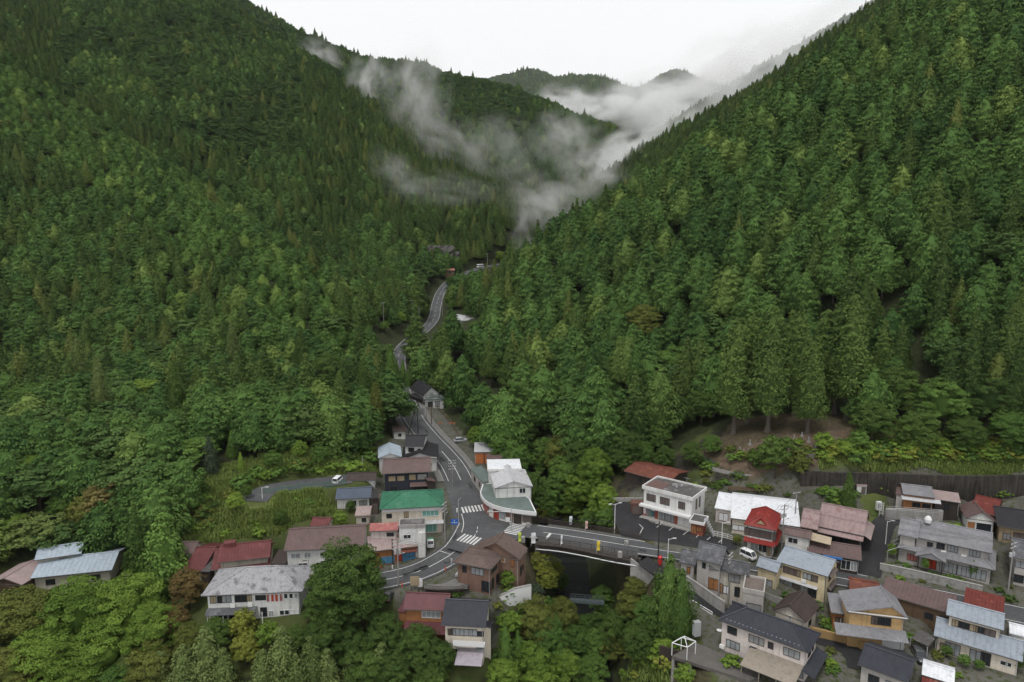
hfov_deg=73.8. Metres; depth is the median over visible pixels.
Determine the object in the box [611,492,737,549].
car park
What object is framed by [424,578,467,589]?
forecourt
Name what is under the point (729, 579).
utility pole
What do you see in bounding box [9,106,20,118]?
young tree
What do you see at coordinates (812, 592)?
window
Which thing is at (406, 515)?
window
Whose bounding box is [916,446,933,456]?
bamboo clump
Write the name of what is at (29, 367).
cedar tree
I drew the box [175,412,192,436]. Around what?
broadleaf tree
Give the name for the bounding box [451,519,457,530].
direction sign
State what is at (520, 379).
cypress tree
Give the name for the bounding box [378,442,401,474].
house
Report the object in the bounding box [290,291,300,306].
young tree
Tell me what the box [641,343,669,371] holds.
cypress tree
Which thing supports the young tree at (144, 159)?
on the ground
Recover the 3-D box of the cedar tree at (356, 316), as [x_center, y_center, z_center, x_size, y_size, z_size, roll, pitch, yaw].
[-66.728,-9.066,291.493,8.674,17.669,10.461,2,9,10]
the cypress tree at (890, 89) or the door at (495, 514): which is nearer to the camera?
the door at (495, 514)
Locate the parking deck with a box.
[659,643,759,681]
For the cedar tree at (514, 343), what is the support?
on the ground
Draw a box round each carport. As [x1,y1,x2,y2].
[371,489,378,514]
[909,630,936,654]
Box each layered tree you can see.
[58,495,97,523]
[71,480,118,516]
[132,378,157,393]
[168,566,208,610]
[175,436,221,467]
[378,321,389,332]
[396,311,406,325]
[515,626,526,638]
[531,551,552,573]
[536,564,559,593]
[550,556,565,576]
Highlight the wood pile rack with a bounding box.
[728,486,757,492]
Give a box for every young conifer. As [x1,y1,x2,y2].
[114,652,138,678]
[134,512,190,601]
[150,650,174,681]
[165,643,197,681]
[186,626,226,681]
[199,436,221,475]
[212,647,243,681]
[224,431,238,458]
[235,452,245,471]
[246,648,272,681]
[264,625,304,681]
[282,653,309,681]
[299,636,334,681]
[317,648,344,681]
[340,657,357,681]
[369,642,390,681]
[385,344,397,373]
[394,361,402,379]
[400,360,406,381]
[404,371,411,386]
[838,471,856,507]
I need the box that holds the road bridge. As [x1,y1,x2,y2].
[521,519,641,576]
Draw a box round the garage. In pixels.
[474,442,493,463]
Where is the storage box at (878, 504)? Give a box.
[875,501,881,509]
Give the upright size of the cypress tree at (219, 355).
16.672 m
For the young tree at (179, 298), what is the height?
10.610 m
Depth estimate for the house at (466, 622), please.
118.32 m
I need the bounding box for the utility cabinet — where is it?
[692,620,701,636]
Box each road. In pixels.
[303,519,462,604]
[394,263,499,399]
[399,399,482,520]
[447,502,526,551]
[522,523,1023,624]
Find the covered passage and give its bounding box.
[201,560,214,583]
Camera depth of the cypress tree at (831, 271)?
218.19 m
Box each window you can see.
[45,579,54,584]
[91,574,100,579]
[210,596,216,603]
[217,596,222,602]
[221,596,231,602]
[234,595,245,602]
[246,595,251,601]
[255,595,265,600]
[260,607,266,616]
[266,594,269,601]
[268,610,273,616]
[291,553,300,558]
[304,552,310,557]
[359,500,366,504]
[388,476,394,480]
[390,486,397,490]
[396,554,401,560]
[397,476,403,480]
[403,534,410,538]
[404,511,408,517]
[409,474,415,479]
[418,474,426,478]
[422,510,438,515]
[422,611,440,618]
[426,524,436,531]
[435,401,439,406]
[448,628,452,634]
[451,628,476,636]
[462,565,466,572]
[471,567,483,575]
[477,631,483,636]
[481,580,490,592]
[491,564,496,574]
[491,577,493,590]
[496,572,498,584]
[499,512,504,518]
[519,488,525,492]
[522,515,531,522]
[646,493,655,501]
[659,511,664,520]
[660,496,669,505]
[665,513,673,522]
[678,501,684,509]
[691,524,696,533]
[708,577,718,590]
[719,512,727,521]
[723,585,729,594]
[726,638,739,651]
[727,625,736,635]
[728,573,740,583]
[732,524,744,530]
[734,587,739,596]
[744,527,775,540]
[746,602,760,610]
[748,634,764,646]
[750,543,762,551]
[759,545,766,551]
[766,546,771,555]
[766,579,772,587]
[768,641,773,649]
[783,565,799,575]
[783,646,799,659]
[784,580,792,586]
[788,537,797,543]
[792,583,799,590]
[800,585,808,593]
[803,572,811,580]
[807,588,816,598]
[811,574,817,582]
[827,535,836,541]
[835,617,842,622]
[839,537,848,543]
[840,559,850,570]
[850,561,856,571]
[868,673,879,681]
[871,616,877,624]
[874,616,891,626]
[907,553,916,561]
[912,502,920,507]
[922,503,930,508]
[924,611,933,619]
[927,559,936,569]
[936,542,944,549]
[939,562,957,573]
[943,503,949,510]
[945,641,960,656]
[947,545,957,552]
[951,619,958,626]
[956,565,971,577]
[958,621,969,629]
[969,549,979,557]
[969,624,977,632]
[969,648,982,661]
[971,568,986,581]
[975,625,984,634]
[976,522,991,531]
[980,651,991,666]
[984,628,995,637]
[1000,660,1007,665]
[1002,533,1010,539]
[1013,532,1023,538]
[1013,574,1023,583]
[1015,560,1023,568]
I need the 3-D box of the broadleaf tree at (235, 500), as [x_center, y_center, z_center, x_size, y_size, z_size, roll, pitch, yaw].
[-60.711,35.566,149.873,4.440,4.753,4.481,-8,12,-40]
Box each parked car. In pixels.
[332,475,342,483]
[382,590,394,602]
[453,437,467,442]
[909,645,928,663]
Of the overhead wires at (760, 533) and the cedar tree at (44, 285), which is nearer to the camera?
the overhead wires at (760, 533)
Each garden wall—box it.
[499,584,530,605]
[809,626,864,649]
[879,563,982,590]
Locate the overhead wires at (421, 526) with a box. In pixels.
[396,504,446,540]
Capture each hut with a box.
[456,314,473,322]
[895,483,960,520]
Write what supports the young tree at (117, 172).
on the ground
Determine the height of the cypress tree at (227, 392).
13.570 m
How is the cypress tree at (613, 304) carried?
on the ground
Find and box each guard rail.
[423,584,468,593]
[532,517,610,532]
[692,600,712,614]
[714,531,732,539]
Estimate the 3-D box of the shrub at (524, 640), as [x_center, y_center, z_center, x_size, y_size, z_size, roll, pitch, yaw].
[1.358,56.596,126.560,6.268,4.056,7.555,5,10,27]
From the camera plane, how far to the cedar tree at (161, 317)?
281.78 m
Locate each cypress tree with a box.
[0,416,24,431]
[0,422,44,463]
[2,392,51,418]
[15,409,49,425]
[19,415,40,431]
[21,417,57,457]
[27,373,45,383]
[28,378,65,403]
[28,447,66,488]
[44,445,102,503]
[48,383,95,420]
[48,415,67,447]
[51,423,78,456]
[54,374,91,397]
[58,406,95,432]
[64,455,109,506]
[67,412,113,464]
[70,370,92,397]
[73,500,125,553]
[83,370,106,380]
[92,408,109,422]
[101,479,136,534]
[104,408,135,459]
[110,481,196,547]
[112,381,141,405]
[112,427,148,472]
[116,354,139,373]
[120,473,166,530]
[121,412,159,436]
[125,362,150,381]
[132,419,185,471]
[132,457,170,499]
[137,394,179,423]
[141,366,167,384]
[142,380,168,405]
[149,359,164,373]
[160,410,189,438]
[160,455,210,512]
[161,418,189,452]
[174,381,202,413]
[180,394,231,438]
[181,413,227,447]
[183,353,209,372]
[184,378,223,414]
[204,373,235,390]
[209,350,230,369]
[213,393,231,424]
[220,387,265,432]
[221,388,235,399]
[227,406,276,452]
[237,402,269,427]
[244,385,264,404]
[249,376,278,403]
[263,390,306,443]
[263,408,302,452]
[276,364,300,388]
[289,383,318,437]
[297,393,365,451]
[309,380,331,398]
[314,396,325,404]
[334,401,385,452]
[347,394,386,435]
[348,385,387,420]
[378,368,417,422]
[426,350,455,394]
[434,309,466,356]
[442,354,482,411]
[460,382,495,430]
[472,326,496,372]
[478,293,508,325]
[479,309,506,336]
[483,422,533,455]
[493,335,505,379]
[496,620,516,664]
[501,305,523,334]
[502,314,523,337]
[504,323,524,346]
[507,359,534,404]
[510,630,525,681]
[511,257,533,292]
[521,300,539,333]
[521,363,561,429]
[525,335,556,374]
[531,275,560,308]
[533,264,559,299]
[545,341,558,369]
[549,325,590,366]
[549,338,581,369]
[550,387,598,450]
[551,277,582,319]
[552,352,581,377]
[554,351,577,375]
[555,364,582,390]
[556,358,580,386]
[556,379,579,399]
[560,245,583,288]
[567,366,621,406]
[569,331,588,361]
[574,245,592,285]
[579,237,613,276]
[580,269,609,304]
[582,343,600,369]
[583,279,607,320]
[583,309,610,352]
[586,293,606,330]
[593,341,605,373]
[595,392,621,424]
[597,336,615,370]
[600,308,630,342]
[601,229,635,271]
[603,297,621,321]
[605,367,629,394]
[606,335,624,387]
[609,235,640,276]
[609,323,649,358]
[612,386,626,422]
[616,336,634,396]
[619,281,641,323]
[622,263,654,297]
[625,344,648,388]
[629,337,638,395]
[631,289,660,323]
[632,240,661,269]
[635,336,658,362]
[641,197,675,236]
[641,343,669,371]
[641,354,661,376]
[641,369,655,396]
[643,553,696,648]
[645,327,669,350]
[648,267,668,312]
[648,269,688,318]
[649,242,689,281]
[650,573,660,637]
[658,313,684,350]
[659,568,702,648]
[664,343,677,361]
[666,186,691,225]
[666,249,690,298]
[678,308,714,352]
[680,214,707,258]
[681,164,711,197]
[681,253,704,295]
[684,326,719,360]
[685,205,715,244]
[687,176,710,207]
[687,271,721,319]
[689,353,725,416]
[690,254,722,285]
[692,143,713,174]
[697,355,711,387]
[698,248,715,260]
[703,265,745,319]
[705,187,724,221]
[706,155,728,192]
[707,192,736,233]
[710,173,742,211]
[711,318,735,354]
[714,173,742,209]
[717,262,744,287]
[717,348,724,359]
[720,226,754,277]
[721,283,766,324]
[726,134,750,176]
[731,179,764,216]
[742,250,770,289]
[743,100,777,130]
[743,160,771,194]
[743,208,764,254]
[744,138,783,170]
[746,122,772,158]
[749,290,785,327]
[753,222,779,259]
[757,150,779,181]
[759,192,794,229]
[759,310,787,334]
[762,233,807,293]
[765,155,811,198]
[768,118,805,162]
[770,206,796,248]
[774,88,801,126]
[775,267,814,313]
[778,170,806,208]
[779,212,818,249]
[784,143,807,181]
[787,269,822,314]
[790,179,824,222]
[794,95,823,135]
[794,226,822,272]
[798,143,826,182]
[802,308,819,326]
[806,322,818,336]
[810,163,835,185]
[814,203,858,262]
[814,240,850,304]
[815,184,864,225]
[817,51,851,82]
[817,126,857,169]
[817,177,830,201]
[818,105,856,135]
[825,129,862,172]
[835,253,871,300]
[840,173,863,207]
[840,367,901,421]
[844,208,872,248]
[848,47,882,88]
[849,223,894,261]
[853,100,878,142]
[856,110,884,153]
[858,240,910,299]
[859,145,889,187]
[859,160,895,199]
[860,232,898,281]
[863,184,894,234]
[865,112,900,158]
[866,71,893,103]
[867,306,915,358]
[874,83,899,108]
[874,93,901,125]
[878,43,916,86]
[878,186,924,250]
[879,0,906,32]
[881,355,909,390]
[887,108,938,154]
[888,163,913,200]
[891,78,917,121]
[895,281,931,331]
[897,75,939,121]
[898,217,927,262]
[904,54,936,85]
[905,229,942,293]
[908,171,930,205]
[909,7,936,41]
[910,134,942,173]
[910,163,935,189]
[911,85,943,130]
[914,177,956,228]
[915,15,950,56]
[920,316,961,361]
[925,96,965,139]
[927,229,980,296]
[928,122,975,173]
[928,164,959,209]
[929,30,966,65]
[929,39,959,81]
[941,34,976,73]
[944,5,987,42]
[945,0,973,30]
[947,146,983,200]
[948,87,976,129]
[949,70,980,105]
[952,279,1000,335]
[953,135,1006,177]
[955,123,975,157]
[962,219,995,263]
[966,94,1004,139]
[966,260,1007,309]
[970,168,1004,213]
[972,82,998,114]
[972,185,1008,230]
[974,30,1008,74]
[974,56,1002,88]
[977,166,1015,196]
[984,82,1023,137]
[990,63,1021,98]
[991,275,1023,326]
[994,36,1023,75]
[998,0,1023,30]
[999,16,1023,52]
[1000,9,1023,39]
[1002,176,1023,211]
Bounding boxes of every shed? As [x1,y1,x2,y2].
[0,559,37,594]
[270,549,287,564]
[310,517,334,525]
[335,486,372,508]
[346,472,377,487]
[355,506,371,523]
[391,425,405,438]
[445,268,454,276]
[471,466,488,490]
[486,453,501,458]
[624,461,688,484]
[631,499,643,513]
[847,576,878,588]
[856,484,866,494]
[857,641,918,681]
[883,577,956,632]
[921,658,954,681]
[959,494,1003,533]
[963,587,1004,612]
[1007,621,1023,639]
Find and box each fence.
[262,480,345,492]
[437,407,460,436]
[712,466,752,475]
[886,506,941,515]
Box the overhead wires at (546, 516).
[447,503,633,522]
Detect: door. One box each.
[493,509,498,519]
[514,513,521,523]
[633,506,641,513]
[861,487,865,493]
[882,641,903,649]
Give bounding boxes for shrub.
[186,523,202,532]
[190,502,214,517]
[190,504,211,518]
[198,491,211,503]
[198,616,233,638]
[202,515,218,525]
[202,521,216,530]
[207,499,221,508]
[220,488,235,498]
[220,528,231,536]
[229,474,255,489]
[240,472,256,478]
[251,528,265,537]
[252,464,266,475]
[252,471,267,479]
[261,469,275,478]
[267,468,285,477]
[269,465,288,476]
[286,460,303,470]
[291,458,309,467]
[294,461,314,473]
[305,498,316,506]
[312,464,327,472]
[324,461,343,469]
[329,449,344,459]
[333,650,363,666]
[338,453,349,459]
[339,621,348,641]
[341,452,357,460]
[343,460,367,470]
[357,451,378,462]
[358,444,377,453]
[359,454,371,460]
[452,591,463,596]
[489,648,498,662]
[492,601,503,610]
[495,610,505,624]
[499,585,510,596]
[502,583,514,594]
[509,635,533,654]
[516,601,537,616]
[544,595,554,604]
[559,513,568,520]
[564,514,576,522]
[618,668,626,677]
[623,652,631,661]
[630,670,638,677]
[634,655,647,665]
[646,646,660,669]
[652,654,674,671]
[698,458,712,466]
[699,470,710,475]
[700,478,712,484]
[701,462,715,469]
[708,484,722,489]
[713,480,723,486]
[719,478,732,484]
[719,654,742,667]
[724,445,735,451]
[725,453,740,460]
[729,471,747,479]
[734,449,744,456]
[755,484,767,491]
[762,483,774,489]
[791,437,805,443]
[791,449,809,454]
[802,444,814,450]
[811,447,825,453]
[814,488,830,496]
[817,615,830,623]
[822,491,839,501]
[823,486,843,495]
[824,646,837,654]
[824,665,840,676]
[825,657,838,667]
[831,496,841,504]
[852,490,861,498]
[895,575,905,580]
[900,562,912,567]
[906,632,914,641]
[931,651,944,661]
[945,573,957,578]
[953,576,966,580]
[955,672,964,677]
[993,586,1005,593]
[995,491,1009,496]
[1002,594,1018,602]
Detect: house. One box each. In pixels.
[30,541,127,589]
[180,541,222,579]
[201,565,311,622]
[211,539,275,573]
[283,523,368,573]
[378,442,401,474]
[379,489,443,532]
[382,456,436,490]
[398,591,452,643]
[402,434,438,471]
[441,597,491,666]
[453,531,527,595]
[679,540,765,611]
[717,600,827,681]
[743,506,781,557]
[756,545,838,603]
[772,589,820,627]
[784,526,831,550]
[800,502,874,546]
[807,540,861,574]
[827,585,908,649]
[887,516,996,584]
[933,598,1023,675]
[993,505,1023,542]
[1009,536,1023,586]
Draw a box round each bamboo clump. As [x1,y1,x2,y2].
[814,448,835,461]
[826,443,847,455]
[833,440,860,448]
[836,438,858,447]
[841,448,870,462]
[861,440,883,452]
[861,447,875,459]
[873,437,894,451]
[873,447,892,459]
[874,446,889,456]
[879,437,903,447]
[884,452,901,462]
[890,447,916,459]
[893,448,915,458]
[896,440,921,450]
[899,439,917,449]
[906,448,917,457]
[911,444,927,455]
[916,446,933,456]
[921,452,934,460]
[929,437,954,450]
[929,446,946,459]
[932,447,963,457]
[936,437,956,448]
[941,447,960,454]
[947,451,958,459]
[951,441,974,452]
[952,439,975,450]
[954,452,970,461]
[965,452,982,461]
[971,444,987,452]
[973,447,993,456]
[977,438,993,448]
[983,451,1001,459]
[985,441,1000,452]
[986,436,1009,448]
[986,453,1003,461]
[987,444,1007,454]
[998,442,1016,451]
[998,449,1015,458]
[1001,449,1023,458]
[1003,441,1023,454]
[1008,445,1023,455]
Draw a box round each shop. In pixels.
[367,518,425,566]
[410,379,444,408]
[480,459,535,524]
[639,475,714,536]
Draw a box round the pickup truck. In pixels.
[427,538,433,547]
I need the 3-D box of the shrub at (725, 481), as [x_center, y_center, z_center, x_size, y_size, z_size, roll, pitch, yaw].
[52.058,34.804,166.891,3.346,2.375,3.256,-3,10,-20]
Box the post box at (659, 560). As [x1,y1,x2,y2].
[658,556,661,565]
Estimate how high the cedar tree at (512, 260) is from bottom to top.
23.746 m
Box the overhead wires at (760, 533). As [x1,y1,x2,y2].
[726,505,787,554]
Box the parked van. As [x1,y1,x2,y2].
[739,547,756,560]
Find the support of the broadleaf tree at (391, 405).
on the ground
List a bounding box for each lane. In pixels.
[243,474,352,501]
[638,557,861,669]
[858,515,899,577]
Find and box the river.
[465,408,612,681]
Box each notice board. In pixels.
[410,576,418,590]
[413,408,424,414]
[418,578,422,590]
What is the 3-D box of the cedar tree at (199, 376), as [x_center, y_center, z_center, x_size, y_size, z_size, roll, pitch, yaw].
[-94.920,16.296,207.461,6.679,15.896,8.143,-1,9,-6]
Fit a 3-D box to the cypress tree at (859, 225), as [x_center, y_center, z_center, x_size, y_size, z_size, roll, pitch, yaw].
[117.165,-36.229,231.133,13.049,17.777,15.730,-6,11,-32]
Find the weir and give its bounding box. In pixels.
[570,594,603,604]
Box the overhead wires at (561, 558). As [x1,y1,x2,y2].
[397,540,729,562]
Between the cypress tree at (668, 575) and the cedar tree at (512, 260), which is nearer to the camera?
the cypress tree at (668, 575)
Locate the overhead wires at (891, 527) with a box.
[786,506,1010,543]
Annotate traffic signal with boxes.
[456,498,460,522]
[487,508,511,530]
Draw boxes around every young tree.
[2,114,14,128]
[8,87,31,101]
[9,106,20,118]
[40,132,53,142]
[50,138,62,147]
[50,147,62,157]
[54,152,70,164]
[56,105,69,116]
[64,151,80,165]
[66,142,80,153]
[86,155,104,171]
[88,176,104,187]
[89,163,98,179]
[93,168,109,181]
[99,144,111,156]
[102,155,111,171]
[102,173,115,189]
[105,133,115,145]
[105,203,115,218]
[106,149,117,164]
[107,186,119,194]
[111,167,125,183]
[112,151,128,166]
[113,174,123,189]
[118,175,134,189]
[121,204,133,212]
[123,188,136,204]
[130,197,141,209]
[131,163,143,177]
[131,175,145,188]
[132,155,147,169]
[133,159,145,172]
[134,214,143,226]
[135,150,150,162]
[140,183,149,193]
[140,195,151,210]
[142,215,154,226]
[147,193,157,207]
[150,188,165,201]
[151,222,164,230]
[154,268,167,287]
[155,167,163,174]
[156,227,172,246]
[157,216,167,228]
[162,186,175,201]
[162,281,176,304]
[167,299,180,310]
[168,289,188,309]
[171,176,184,188]
[173,245,182,258]
[175,210,184,223]
[176,183,187,190]
[177,306,188,316]
[179,249,194,268]
[181,238,200,250]
[182,289,190,308]
[183,213,194,227]
[185,226,195,240]
[185,243,199,256]
[188,188,198,198]
[189,222,198,235]
[191,216,205,226]
[193,199,205,213]
[193,252,201,264]
[194,232,205,243]
[194,241,214,254]
[195,221,210,236]
[199,207,216,220]
[199,258,210,273]
[199,295,216,309]
[201,215,216,227]
[201,234,219,247]
[209,234,220,250]
[210,246,218,259]
[212,207,222,222]
[213,254,224,264]
[213,337,223,352]
[214,227,228,243]
[215,300,221,309]
[218,312,226,324]
[219,243,229,257]
[228,222,243,237]
[229,245,247,259]
[235,271,248,287]
[238,227,251,241]
[240,234,252,249]
[244,278,260,296]
[246,234,264,251]
[250,288,269,307]
[251,234,267,251]
[251,247,263,256]
[251,327,260,343]
[252,254,270,271]
[254,296,264,308]
[254,345,266,353]
[255,274,271,288]
[256,261,267,277]
[258,282,271,300]
[260,248,275,265]
[266,265,277,280]
[266,310,276,316]
[267,242,283,253]
[268,293,277,307]
[268,316,280,331]
[269,285,281,298]
[270,247,287,266]
[271,293,295,313]
[271,300,290,320]
[272,271,292,289]
[274,262,290,277]
[275,341,284,352]
[277,258,290,275]
[280,312,296,328]
[281,286,293,299]
[287,262,304,280]
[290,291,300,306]
[290,292,302,315]
[291,278,302,293]
[292,310,308,324]
[296,319,306,328]
[298,278,309,292]
[299,259,315,279]
[300,294,320,311]
[306,273,316,282]
[310,323,323,337]
[315,276,328,293]
[316,294,327,304]
[316,328,340,346]
[322,322,338,336]
[323,335,345,352]
[324,293,333,305]
[326,305,338,321]
[331,324,349,346]
[344,332,356,349]
[344,341,355,353]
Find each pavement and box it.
[395,416,443,481]
[419,403,474,468]
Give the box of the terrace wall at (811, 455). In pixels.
[804,453,815,458]
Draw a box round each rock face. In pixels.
[427,245,454,258]
[453,251,460,271]
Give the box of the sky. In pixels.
[249,0,870,87]
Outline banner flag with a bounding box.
[531,532,535,542]
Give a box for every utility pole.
[392,539,404,584]
[442,502,447,542]
[448,460,455,486]
[656,521,662,559]
[727,552,732,605]
[780,504,788,551]
[1007,542,1016,590]
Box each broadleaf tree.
[0,465,70,510]
[0,510,72,549]
[0,513,28,548]
[0,584,61,650]
[0,644,39,681]
[6,383,38,401]
[6,621,86,681]
[8,349,35,359]
[14,452,41,472]
[20,404,64,422]
[26,574,119,651]
[28,519,87,550]
[39,145,58,155]
[42,494,72,515]
[45,659,98,681]
[66,614,142,681]
[75,425,145,461]
[78,128,101,136]
[83,569,168,635]
[86,457,142,484]
[88,404,122,412]
[89,445,108,461]
[90,384,147,404]
[92,306,116,318]
[92,345,120,355]
[93,400,132,416]
[93,663,136,681]
[101,366,120,374]
[102,244,115,253]
[103,377,140,386]
[109,405,144,418]
[122,599,181,659]
[122,638,175,681]
[138,340,166,353]
[148,349,162,356]
[155,357,167,366]
[161,603,191,632]
[167,336,187,341]
[170,317,199,333]
[171,620,203,653]
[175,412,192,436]
[186,343,223,355]
[196,615,233,650]
[225,491,246,511]
[227,607,257,636]
[229,380,250,388]
[229,629,262,665]
[240,484,251,495]
[253,620,277,647]
[263,450,282,465]
[270,386,284,396]
[272,508,289,524]
[279,404,327,444]
[284,623,311,652]
[290,440,308,456]
[299,211,317,221]
[299,614,344,659]
[300,567,353,631]
[305,535,386,625]
[309,445,331,462]
[311,352,350,387]
[312,231,323,238]
[312,314,346,330]
[326,276,351,281]
[328,623,371,667]
[332,510,347,524]
[340,564,390,626]
[343,638,388,681]
[345,500,355,511]
[358,343,397,357]
[364,611,403,656]
[369,373,409,388]
[377,647,421,681]
[379,389,418,428]
[393,622,440,672]
[403,269,430,280]
[405,339,432,355]
[410,661,449,681]
[417,268,438,277]
[417,277,429,287]
[423,640,456,676]
[445,276,453,284]
[447,300,456,308]
[463,399,472,417]
[466,426,481,443]
[468,320,478,328]
[484,658,520,681]
[487,431,512,454]
[495,251,504,259]
[497,610,524,637]
[500,439,530,469]
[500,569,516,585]
[513,639,554,681]
[516,592,556,642]
[520,667,559,681]
[524,425,542,457]
[526,470,548,504]
[527,437,554,475]
[527,614,569,664]
[530,583,544,597]
[534,478,569,518]
[536,501,556,519]
[543,433,574,467]
[545,646,581,681]
[547,453,580,495]
[548,595,579,635]
[552,570,570,591]
[558,493,584,516]
[563,624,591,662]
[564,437,593,467]
[564,469,596,511]
[570,613,594,636]
[577,447,614,492]
[577,652,610,681]
[578,508,598,525]
[581,627,614,661]
[587,483,617,513]
[588,583,614,612]
[590,605,611,634]
[594,507,613,528]
[598,608,634,647]
[598,631,625,663]
[602,360,612,373]
[607,428,643,472]
[608,443,636,474]
[615,587,641,617]
[621,576,647,599]
[623,617,656,661]
[625,303,662,336]
[633,439,655,461]
[633,593,658,633]
[645,264,657,282]
[645,426,672,447]
[652,445,675,464]
[652,637,675,655]
[656,362,679,388]
[657,344,683,371]
[672,662,695,681]
[673,396,696,428]
[677,311,723,336]
[680,440,704,465]
[684,390,718,424]
[702,434,722,455]
[708,323,723,339]
[720,316,759,330]
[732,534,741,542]
[746,448,762,468]
[757,435,798,478]
[786,454,809,478]
[813,431,836,447]
[836,440,853,455]
[848,401,896,439]
[848,430,871,446]
[878,365,930,419]
[886,543,897,554]
[891,411,941,445]
[909,376,972,431]
[920,558,930,570]
[940,645,953,656]
[943,413,990,451]
[957,654,971,666]
[962,372,1022,429]
[968,560,977,573]
[973,659,985,669]
[979,232,1023,273]
[987,408,1023,443]
[1014,653,1023,672]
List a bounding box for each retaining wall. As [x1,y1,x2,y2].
[604,497,642,503]
[630,558,653,589]
[686,575,725,612]
[800,470,1023,501]
[885,508,943,521]
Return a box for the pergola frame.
[671,636,695,659]
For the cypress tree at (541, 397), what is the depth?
207.57 m
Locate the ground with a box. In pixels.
[0,24,1023,681]
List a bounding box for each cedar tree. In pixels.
[0,281,15,307]
[2,216,17,245]
[5,367,23,398]
[9,351,23,373]
[10,352,24,377]
[14,163,32,187]
[18,151,32,171]
[18,195,30,212]
[18,344,32,368]
[20,181,31,200]
[20,356,38,378]
[22,154,34,183]
[28,371,39,383]
[30,194,42,215]
[31,270,50,296]
[32,281,43,305]
[32,319,47,349]
[38,294,51,321]
[38,344,61,373]
[39,361,60,385]
[45,167,57,188]
[45,309,57,329]
[47,279,61,308]
[50,279,67,296]
[59,357,75,379]
[63,328,74,359]
[69,276,81,299]
[69,338,88,372]
[70,288,82,312]
[75,246,87,268]
[78,325,93,352]
[79,316,97,344]
[82,264,92,284]
[83,342,93,355]
[85,350,105,373]
[87,249,96,266]
[88,356,112,407]
[99,273,115,307]
[100,319,114,345]
[100,345,115,371]
[110,247,123,277]
[113,225,127,251]
[120,211,131,228]
[120,328,133,353]
[120,502,148,575]
[121,245,135,269]
[132,314,143,342]
[140,316,155,341]
[142,254,154,275]
[146,230,165,261]
[151,272,167,304]
[156,308,165,337]
[156,319,172,355]
[160,316,175,337]
[162,351,187,383]
[163,360,186,412]
[172,260,190,292]
[173,309,184,334]
[174,340,189,367]
[175,359,189,388]
[185,273,201,306]
[189,362,198,384]
[193,369,202,384]
[195,307,210,329]
[198,239,213,266]
[199,277,215,303]
[203,179,221,203]
[203,359,225,395]
[204,293,219,323]
[207,261,220,295]
[209,260,221,297]
[215,318,227,344]
[218,358,228,373]
[224,320,239,362]
[225,231,244,257]
[228,352,245,381]
[232,345,247,373]
[236,299,252,329]
[243,353,256,382]
[252,360,273,385]
[255,345,273,382]
[272,364,285,385]
[284,373,296,394]
[291,326,309,365]
[293,375,301,386]
[296,288,312,319]
[298,353,317,388]
[307,244,321,268]
[307,245,320,274]
[327,361,338,387]
[332,370,349,405]
[333,277,350,301]
[333,282,350,308]
[335,368,351,398]
[340,304,353,331]
[340,358,354,385]
[347,299,367,333]
[349,356,357,384]
[351,323,366,353]
[355,357,372,392]
[356,351,369,373]
[357,356,372,381]
[359,296,372,329]
[361,286,374,308]
[364,276,374,302]
[364,344,372,357]
[369,382,384,434]
[370,370,389,421]
[371,285,388,321]
[372,353,378,368]
[373,360,385,378]
[376,347,386,368]
[384,288,395,306]
[400,304,428,357]
[405,274,430,314]
[418,280,428,315]
[430,332,435,362]
[431,326,443,366]
[436,333,452,371]
[440,322,448,341]
[454,280,466,311]
[462,277,468,304]
[475,283,486,318]
[478,331,501,387]
[481,263,490,289]
[487,271,493,292]
[490,259,497,277]
[491,268,499,289]
[496,278,506,309]
[498,260,504,286]
[499,338,517,388]
[502,262,514,293]
[503,272,514,300]
[504,330,518,356]
[506,248,515,269]
[511,338,530,378]
[512,285,521,314]
[515,251,518,264]
[525,333,531,349]
[530,219,541,244]
[530,349,535,368]
[531,245,541,269]
[531,354,539,375]
[543,222,553,251]
[558,225,575,263]
[561,290,572,324]
[568,305,578,333]
[574,198,579,215]
[576,305,588,343]
[598,183,611,211]
[600,247,612,285]
[605,378,616,419]
[611,256,623,289]
[618,370,652,434]
[623,377,651,444]
[635,177,646,202]
[635,213,656,252]
[658,160,667,195]
[681,158,692,186]
[692,333,708,372]
[709,317,756,434]
[731,210,744,243]
[735,97,742,115]
[744,313,761,423]
[746,306,794,432]
[755,214,776,277]
[771,121,778,142]
[779,70,785,86]
[783,309,795,357]
[784,309,812,415]
[790,336,831,434]
[799,75,808,97]
[801,234,823,292]
[803,112,820,147]
[811,309,833,404]
[815,183,836,236]
[820,299,847,414]
[823,294,877,420]
[826,226,844,256]
[834,257,861,316]
[849,68,857,88]
[860,123,880,165]
[861,303,875,363]
[864,58,877,84]
[866,20,881,58]
[867,318,894,373]
[870,280,883,326]
[884,0,900,42]
[891,320,914,369]
[892,124,920,178]
[900,85,921,129]
[912,26,931,54]
[920,280,955,346]
[922,170,946,234]
[923,0,939,13]
[924,62,937,78]
[936,344,963,429]
[937,201,957,246]
[944,96,962,138]
[948,276,965,337]
[952,182,977,233]
[957,335,985,413]
[961,307,984,346]
[979,320,1004,416]
[985,352,1006,426]
[993,183,1023,240]
[997,307,1023,371]
[1000,344,1023,415]
[1012,52,1023,80]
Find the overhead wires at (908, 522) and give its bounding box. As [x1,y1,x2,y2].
[798,494,1012,544]
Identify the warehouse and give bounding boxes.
[715,492,800,542]

